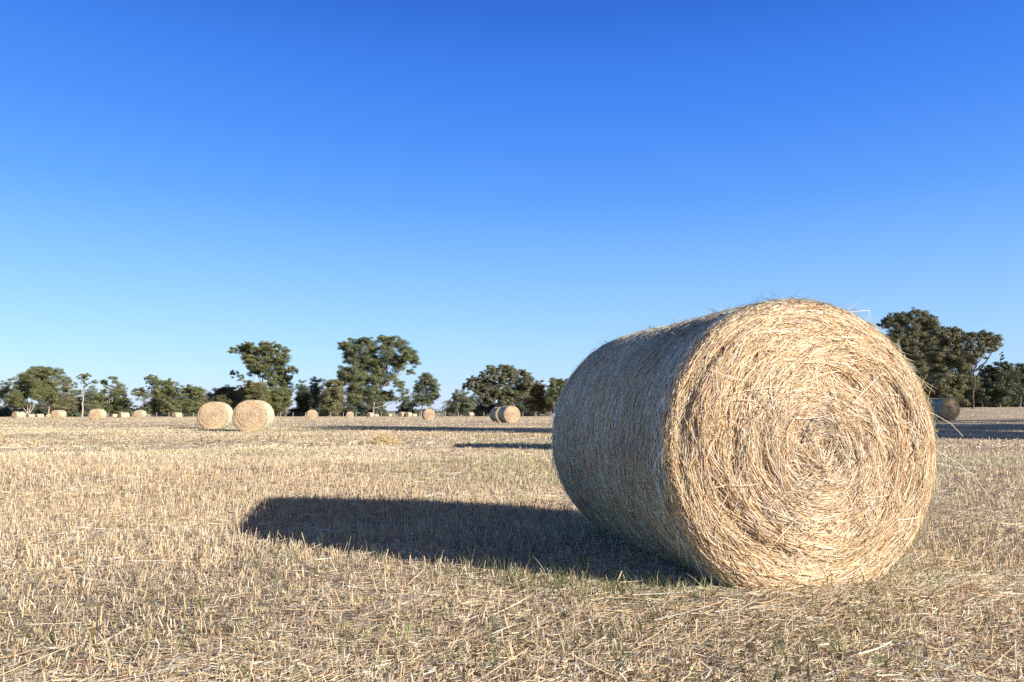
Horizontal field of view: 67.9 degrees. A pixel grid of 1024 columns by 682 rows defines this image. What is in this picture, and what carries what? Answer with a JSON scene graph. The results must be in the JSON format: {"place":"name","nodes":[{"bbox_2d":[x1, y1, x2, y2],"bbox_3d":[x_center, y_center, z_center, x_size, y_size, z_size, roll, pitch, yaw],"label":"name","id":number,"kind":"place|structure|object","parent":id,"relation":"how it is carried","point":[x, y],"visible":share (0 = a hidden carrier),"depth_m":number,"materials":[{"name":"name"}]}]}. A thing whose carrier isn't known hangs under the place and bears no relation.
{"place":"outdoors","nodes":[
{"label":"outdoors","id":0,"kind":"place"},
{"bbox_2d":[49,411,548,412],"bbox_3d":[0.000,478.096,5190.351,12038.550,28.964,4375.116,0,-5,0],"label":"hills","id":1,"kind":"structure","parent":0,"point":[397,411],"depth_m":5583.11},
{"bbox_2d":[0,407,1023,681],"bbox_3d":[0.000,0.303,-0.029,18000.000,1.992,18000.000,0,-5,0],"label":"ground","id":2,"kind":"structure","parent":0,"point":[964,413],"depth_m":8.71,"materials":[{"name":"beige plant"}]},
{"bbox_2d":[0,407,13,416],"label":"bush","id":3,"kind":"object","parent":2,"relation":"on","point":[5,412],"visible":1,"depth_m":241.82,"materials":[{"name":"green plant"}]},
{"bbox_2d":[0,376,17,407],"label":"gum tree","id":4,"kind":"object","parent":2,"relation":"on","point":[5,389],"visible":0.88,"depth_m":284.80,"materials":[{"name":"green plant"}]},
{"bbox_2d":[11,412,25,417],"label":"hay bale","id":5,"kind":"object","parent":2,"relation":"on","point":[18,415],"visible":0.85,"depth_m":135.52,"materials":[{"name":"plant"}]},
{"bbox_2d":[3,368,50,415],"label":"gum tree","id":6,"kind":"object","parent":2,"relation":"on","point":[32,389],"visible":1,"depth_m":233.59,"materials":[{"name":"green plant"}]},
{"bbox_2d":[33,411,46,416],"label":"bush","id":7,"kind":"object","parent":2,"relation":"on","point":[38,412],"visible":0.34,"depth_m":247.39,"materials":[{"name":"green plant"}]},
{"bbox_2d":[25,365,66,386],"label":"gum tree","id":8,"kind":"object","parent":2,"relation":"on","point":[47,372],"visible":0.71,"depth_m":272.65,"materials":[{"name":"green plant"}]},
{"bbox_2d":[41,376,66,413],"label":"gum tree","id":9,"kind":"object","parent":2,"relation":"on","point":[53,398],"visible":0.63,"depth_m":239.67,"materials":[{"name":"green plant"}]},
{"bbox_2d":[50,410,65,418],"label":"hay bale","id":10,"kind":"object","parent":2,"relation":"on","point":[58,414],"visible":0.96,"depth_m":111.14,"materials":[{"name":"plant"}]},
{"bbox_2d":[50,377,80,416],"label":"gum tree","id":11,"kind":"object","parent":2,"relation":"on","point":[70,405],"visible":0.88,"depth_m":253.24,"materials":[{"name":"green plant"}]},
{"bbox_2d":[66,411,81,416],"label":"bush","id":12,"kind":"object","parent":2,"relation":"on","point":[74,413],"visible":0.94,"depth_m":252.73,"materials":[{"name":"green plant"}]},
{"bbox_2d":[69,382,85,416],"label":"gum tree","id":13,"kind":"object","parent":2,"relation":"on","point":[79,401],"visible":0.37,"depth_m":260.57,"materials":[{"name":"green plant"}]},
{"bbox_2d":[76,373,91,416],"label":"gum tree","id":14,"kind":"object","parent":2,"relation":"on","point":[84,376],"visible":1,"depth_m":224.02,"materials":[{"name":"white plant"}]},
{"bbox_2d":[80,379,99,412],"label":"gum tree","id":15,"kind":"object","parent":2,"relation":"on","point":[89,395],"visible":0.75,"depth_m":255.61,"materials":[{"name":"green plant"}]},
{"bbox_2d":[88,409,106,419],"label":"hay bale","id":16,"kind":"object","parent":2,"relation":"on","point":[97,414],"visible":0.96,"depth_m":87.87,"materials":[{"name":"plant"}]},
{"bbox_2d":[91,376,132,416],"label":"gum tree","id":17,"kind":"object","parent":2,"relation":"on","point":[113,406],"visible":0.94,"depth_m":230.66,"materials":[{"name":"green plant"}]},
{"bbox_2d":[117,412,129,417],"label":"hay bale","id":18,"kind":"object","parent":2,"relation":"on","point":[123,414],"visible":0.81,"depth_m":147.65,"materials":[{"name":"plant"}]},
{"bbox_2d":[127,409,134,415],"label":"bush","id":19,"kind":"object","parent":2,"relation":"on","point":[131,412],"visible":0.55,"depth_m":272.07,"materials":[{"name":"green plant"}]},
{"bbox_2d":[133,410,146,418],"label":"hay bale","id":20,"kind":"object","parent":2,"relation":"on","point":[139,414],"visible":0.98,"depth_m":115.24,"materials":[{"name":"plant"}]},
{"bbox_2d":[130,374,179,416],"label":"gum tree","id":21,"kind":"object","parent":2,"relation":"on","point":[163,389],"visible":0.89,"depth_m":226.04,"materials":[{"name":"green plant"}]},
{"bbox_2d":[156,387,183,416],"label":"gum tree","id":22,"kind":"object","parent":2,"relation":"on","point":[169,405],"visible":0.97,"depth_m":222.26,"materials":[{"name":"green plant"}]},
{"bbox_2d":[171,412,181,417],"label":"hay bale","id":23,"kind":"object","parent":2,"relation":"on","point":[176,414],"visible":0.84,"depth_m":161.88,"materials":[{"name":"plant"}]},
{"bbox_2d":[179,384,207,416],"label":"gum tree","id":24,"kind":"object","parent":2,"relation":"on","point":[191,405],"visible":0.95,"depth_m":236.29,"materials":[{"name":"green plant"}]},
{"bbox_2d":[197,402,232,428],"bbox_3d":[-14.152,3.557,36.515,1.603,1.373,1.942,1,-5,-10],"label":"hay bale","id":25,"kind":"object","parent":2,"relation":"on","point":[215,415],"visible":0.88,"depth_m":35.65,"materials":[{"name":"plant"}]},
{"bbox_2d":[204,384,244,409],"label":"gum tree","id":26,"kind":"object","parent":2,"relation":"on","point":[229,395],"visible":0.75,"depth_m":259.32,"materials":[{"name":"green plant"}]},
{"bbox_2d":[232,400,274,431],"bbox_3d":[-10.693,3.099,31.688,1.603,1.373,1.942,1,-5,-7],"label":"hay bale","id":27,"kind":"object","parent":2,"relation":"on","point":[252,415],"visible":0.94,"depth_m":30.81,"materials":[{"name":"plant"}]},
{"bbox_2d":[238,380,272,404],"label":"gum tree","id":28,"kind":"object","parent":2,"relation":"on","point":[251,390],"visible":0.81,"depth_m":226.20,"materials":[{"name":"green plant"}]},
{"bbox_2d":[227,340,297,390],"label":"gum tree","id":29,"kind":"object","parent":2,"relation":"on","point":[281,378],"visible":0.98,"depth_m":249.26,"materials":[{"name":"green plant"}]},
{"bbox_2d":[267,385,295,415],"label":"gum tree","id":30,"kind":"object","parent":2,"relation":"on","point":[280,397],"visible":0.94,"depth_m":230.36,"materials":[{"name":"green plant"}]},
{"bbox_2d":[283,408,292,415],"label":"bush","id":31,"kind":"object","parent":2,"relation":"on","point":[289,413],"visible":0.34,"depth_m":259.07,"materials":[{"name":"green plant"}]},
{"bbox_2d":[291,409,304,416],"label":"bush","id":32,"kind":"object","parent":2,"relation":"on","point":[299,415],"visible":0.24,"depth_m":242.75,"materials":[{"name":"green plant"}]},
{"bbox_2d":[292,380,314,415],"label":"gum tree","id":33,"kind":"object","parent":2,"relation":"on","point":[303,398],"visible":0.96,"depth_m":238.18,"materials":[{"name":"green plant"}]},
{"bbox_2d":[306,409,316,418],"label":"hay bale","id":34,"kind":"object","parent":2,"relation":"on","point":[311,414],"visible":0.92,"depth_m":103.21,"materials":[{"name":"plant"}]},
{"bbox_2d":[308,376,324,412],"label":"gum tree","id":35,"kind":"object","parent":2,"relation":"on","point":[314,387],"visible":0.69,"depth_m":253.76,"materials":[{"name":"green plant"}]},
{"bbox_2d":[317,412,329,415],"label":"bush","id":36,"kind":"object","parent":2,"relation":"on","point":[321,414],"visible":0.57,"depth_m":259.41,"materials":[{"name":"green plant"}]},
{"bbox_2d":[314,378,346,416],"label":"gum tree","id":37,"kind":"object","parent":2,"relation":"on","point":[333,404],"visible":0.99,"depth_m":228.28,"materials":[{"name":"green plant"}]},
{"bbox_2d":[156,412,535,416],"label":"wire fence","id":38,"kind":"object","parent":2,"relation":"on","point":[381,414],"visible":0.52,"depth_m":216.13,"materials":[{"name":"metal"}]},
{"bbox_2d":[338,405,359,415],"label":"bush","id":39,"kind":"object","parent":2,"relation":"on","point":[351,409],"visible":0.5,"depth_m":248.77,"materials":[{"name":"green plant"}]},
{"bbox_2d":[346,411,353,417],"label":"hay bale","id":40,"kind":"object","parent":2,"relation":"on","point":[349,414],"visible":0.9,"depth_m":139.06,"materials":[{"name":"plant"}]},
{"bbox_2d":[357,407,372,415],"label":"bush","id":41,"kind":"object","parent":2,"relation":"on","point":[364,411],"visible":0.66,"depth_m":254.04,"materials":[{"name":"green plant"}]},
{"bbox_2d":[366,412,373,416],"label":"hay bale","id":42,"kind":"object","parent":2,"relation":"on","point":[369,414],"visible":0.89,"depth_m":196.16,"materials":[{"name":"plant"}]},
{"bbox_2d":[336,334,420,412],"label":"gum tree","id":43,"kind":"object","parent":2,"relation":"on","point":[366,360],"visible":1,"depth_m":234.68,"materials":[{"name":"green plant"}]},
{"bbox_2d":[377,408,388,415],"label":"bush","id":44,"kind":"object","parent":2,"relation":"on","point":[385,411],"visible":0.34,"depth_m":297.43,"materials":[{"name":"green plant"}]},
{"bbox_2d":[367,430,405,443],"bbox_3d":[-3.117,2.377,18.618,0.992,0.436,0.828,0,-5,0],"label":"hay heap","id":45,"kind":"object","parent":2,"relation":"on","point":[386,439],"visible":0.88,"depth_m":18.51,"materials":[{"name":"beige plant"}]},
{"bbox_2d":[398,412,404,416],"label":"hay bale","id":46,"kind":"object","parent":2,"relation":"on","point":[400,414],"visible":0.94,"depth_m":193.03,"materials":[{"name":"plant"}]},
{"bbox_2d":[395,395,414,413],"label":"gum tree","id":47,"kind":"object","parent":2,"relation":"on","point":[406,405],"visible":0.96,"depth_m":255.72,"materials":[{"name":"green plant"}]},
{"bbox_2d":[404,412,411,416],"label":"hay bale","id":48,"kind":"object","parent":2,"relation":"on","point":[407,414],"visible":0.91,"depth_m":193.06,"materials":[{"name":"plant"}]},
{"bbox_2d":[410,372,441,414],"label":"gum tree","id":49,"kind":"object","parent":2,"relation":"on","point":[425,380],"visible":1,"depth_m":242.52,"materials":[{"name":"green plant"}]},
{"bbox_2d":[421,408,434,419],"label":"hay bale","id":50,"kind":"object","parent":2,"relation":"on","point":[429,414],"visible":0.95,"depth_m":86.00,"materials":[{"name":"plant"}]},
{"bbox_2d":[444,389,474,416],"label":"gum tree","id":51,"kind":"object","parent":2,"relation":"on","point":[464,404],"visible":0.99,"depth_m":230.19,"materials":[{"name":"green plant"}]},
{"bbox_2d":[472,403,490,415],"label":"bush","id":52,"kind":"object","parent":2,"relation":"on","point":[481,410],"visible":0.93,"depth_m":242.19,"materials":[{"name":"green plant"}]},
{"bbox_2d":[488,404,499,413],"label":"bush","id":53,"kind":"object","parent":2,"relation":"on","point":[492,406],"visible":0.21,"depth_m":247.88,"materials":[{"name":"green plant"}]},
{"bbox_2d":[490,407,500,421],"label":"hay bale","id":54,"kind":"object","parent":2,"relation":"on","point":[493,414],"visible":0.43,"depth_m":67.63,"materials":[{"name":"plant"}]},
{"bbox_2d":[462,364,534,406],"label":"gum tree","id":55,"kind":"object","parent":2,"relation":"on","point":[510,392],"visible":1,"depth_m":236.43,"materials":[{"name":"green plant"}]},
{"bbox_2d":[497,406,519,422],"bbox_3d":[-0.184,5.696,59.293,1.603,1.373,1.942,2,-6,-17],"label":"hay bale","id":56,"kind":"object","parent":2,"relation":"on","point":[509,414],"visible":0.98,"depth_m":58.47,"materials":[{"name":"plant"}]},
{"bbox_2d":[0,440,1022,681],"bbox_3d":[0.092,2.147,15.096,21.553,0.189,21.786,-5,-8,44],"label":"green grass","id":57,"kind":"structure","parent":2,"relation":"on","point":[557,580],"depth_m":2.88,"materials":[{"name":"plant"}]},
{"bbox_2d":[0,407,1023,681],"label":"stubble","id":58,"kind":"object","parent":2,"relation":"on","point":[406,531],"visible":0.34,"depth_m":4.80,"materials":[{"name":"beige plant"}]},
{"bbox_2d":[0,389,1023,415],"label":"woodland","id":59,"kind":"object","parent":2,"relation":"on","point":[42,406],"visible":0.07,"depth_m":292.85,"materials":[{"name":"green plant"}]},
{"bbox_2d":[514,403,525,414],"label":"bush","id":60,"kind":"object","parent":2,"relation":"on","point":[520,407],"visible":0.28,"depth_m":249.14,"materials":[{"name":"green plant"}]},
{"bbox_2d":[523,409,537,415],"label":"bush","id":61,"kind":"object","parent":2,"relation":"on","point":[530,413],"visible":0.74,"depth_m":246.91,"materials":[{"name":"green plant"}]},
{"bbox_2d":[523,380,547,415],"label":"gum tree","id":62,"kind":"object","parent":2,"relation":"on","point":[537,403],"visible":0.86,"depth_m":239.58,"materials":[{"name":"green plant"}]},
{"bbox_2d":[543,377,567,415],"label":"gum tree","id":63,"kind":"object","parent":2,"relation":"on","point":[552,392],"visible":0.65,"depth_m":234.76,"materials":[{"name":"green plant"}]},
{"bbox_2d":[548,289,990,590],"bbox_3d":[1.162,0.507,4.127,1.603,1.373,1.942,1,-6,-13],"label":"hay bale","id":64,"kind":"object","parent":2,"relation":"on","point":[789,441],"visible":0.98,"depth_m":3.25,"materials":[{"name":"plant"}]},
{"bbox_2d":[876,307,940,384],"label":"gum tree","id":65,"kind":"object","parent":2,"relation":"on","point":[915,344],"visible":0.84,"depth_m":117.43,"materials":[{"name":"green plant"}]},
{"bbox_2d":[926,398,960,419],"bbox_3d":[25.865,4.079,45.844,1.603,1.373,1.942,1,-5,-11],"label":"hay bale","id":66,"kind":"object","parent":2,"relation":"on","point":[946,408],"visible":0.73,"depth_m":44.99,"materials":[{"name":"plant"}]},
{"bbox_2d":[921,326,978,405],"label":"gum tree","id":67,"kind":"object","parent":2,"relation":"on","point":[944,357],"visible":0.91,"depth_m":103.02,"materials":[{"name":"green plant"}]},
{"bbox_2d":[959,374,991,406],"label":"gum tree","id":68,"kind":"object","parent":2,"relation":"on","point":[968,395],"visible":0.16,"depth_m":148.10,"materials":[{"name":"green plant"}]},
{"bbox_2d":[960,329,1003,408],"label":"gum tree","id":69,"kind":"object","parent":2,"relation":"on","point":[984,340],"visible":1,"depth_m":83.72,"materials":[{"name":"green plant"}]},
{"bbox_2d":[976,352,1022,406],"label":"gum tree","id":70,"kind":"object","parent":2,"relation":"on","point":[999,383],"visible":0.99,"depth_m":90.98,"materials":[{"name":"green plant"}]},
{"bbox_2d":[986,396,1023,405],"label":"bush","id":71,"kind":"object","parent":2,"relation":"on","point":[1015,400],"visible":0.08,"depth_m":163.49,"materials":[{"name":"green plant"}]},
{"bbox_2d":[1010,363,1023,406],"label":"gum tree","id":72,"kind":"object","parent":2,"relation":"on","point":[1018,371],"visible":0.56,"depth_m":110.87,"materials":[{"name":"green plant"}]},
{"bbox_2d":[0,0,1023,410],"label":"sky","id":73,"kind":"structure","parent":0,"point":[476,184],"materials":[{"name":"blue"}]}
]}

